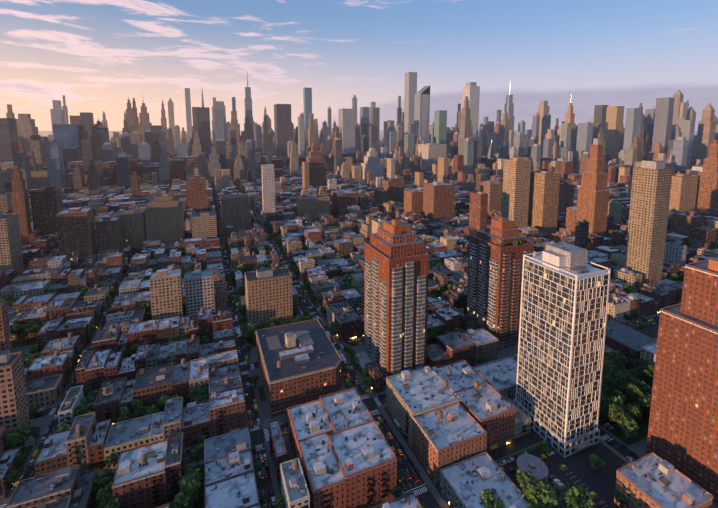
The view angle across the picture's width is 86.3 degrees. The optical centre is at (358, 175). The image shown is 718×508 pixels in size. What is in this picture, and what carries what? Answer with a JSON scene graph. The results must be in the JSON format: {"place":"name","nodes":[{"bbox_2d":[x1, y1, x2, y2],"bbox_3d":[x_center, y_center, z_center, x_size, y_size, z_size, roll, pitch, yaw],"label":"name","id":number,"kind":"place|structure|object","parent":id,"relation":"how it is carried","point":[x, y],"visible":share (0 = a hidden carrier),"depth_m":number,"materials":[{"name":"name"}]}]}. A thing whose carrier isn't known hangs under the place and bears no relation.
{"place":"outdoors","nodes":[
{"label":"outdoors","id":0,"kind":"place"},
{"bbox_2d":[0,130,696,507],"bbox_3d":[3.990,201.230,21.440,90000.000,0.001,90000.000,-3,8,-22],"label":"ground","id":1,"kind":"structure","parent":0,"point":[426,496],"depth_m":279.12,"materials":[{"name":"grey concrete"}]},
{"bbox_2d":[21,226,659,506],"bbox_3d":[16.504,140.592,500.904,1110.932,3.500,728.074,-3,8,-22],"label":"cars","id":2,"kind":"object","parent":1,"relation":"on","point":[555,481],"visible":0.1,"depth_m":259.99,"materials":[{"name":"multicoloured metal"}]},
{"bbox_2d":[0,136,717,436],"bbox_3d":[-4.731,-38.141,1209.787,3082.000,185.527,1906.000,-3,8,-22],"label":"buildings","id":3,"kind":"structure","parent":1,"relation":"on","point":[588,209],"depth_m":651.33,"materials":[{"name":"brown brick"}]},
{"bbox_2d":[0,72,717,193],"bbox_3d":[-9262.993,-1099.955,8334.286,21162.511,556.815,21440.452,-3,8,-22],"label":"skyline","id":4,"kind":"structure","parent":1,"relation":"on","point":[84,141],"depth_m":1702.77,"materials":[{"name":"concrete"},{"name":"glass"},{"name":"brick"}]},
{"bbox_2d":[0,185,717,507],"bbox_3d":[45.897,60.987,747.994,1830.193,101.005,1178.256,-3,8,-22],"label":"trees","id":5,"kind":"object","parent":1,"relation":"on","point":[618,383],"visible":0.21,"depth_m":269.32,"materials":[{"name":"green plant"}]},
{"bbox_2d":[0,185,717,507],"bbox_3d":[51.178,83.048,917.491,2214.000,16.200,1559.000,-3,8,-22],"label":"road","id":6,"kind":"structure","parent":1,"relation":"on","point":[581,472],"depth_m":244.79,"materials":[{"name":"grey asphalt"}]},
{"bbox_2d":[0,244,713,507],"bbox_3d":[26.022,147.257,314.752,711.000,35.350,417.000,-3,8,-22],"label":"buildings","id":7,"kind":"structure","parent":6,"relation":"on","point":[455,418],"depth_m":254.81,"materials":[{"name":"brown brick"}]},
{"bbox_2d":[17,260,717,506],"bbox_3d":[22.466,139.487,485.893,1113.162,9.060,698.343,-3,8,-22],"label":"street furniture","id":8,"kind":"object","parent":6,"relation":"on","point":[284,412],"visible":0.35,"depth_m":260.06,"materials":[{"name":"grey metal"}]},
{"bbox_2d":[355,211,717,504],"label":"high-rise towers","id":9,"kind":"structure","parent":6,"relation":"on","point":[546,311],"depth_m":243.46,"materials":[{"name":"brown brick"}]},
{"bbox_2d":[0,0,717,130],"label":"sky","id":10,"kind":"structure","parent":0,"point":[97,54],"materials":[{"name":"blue"}]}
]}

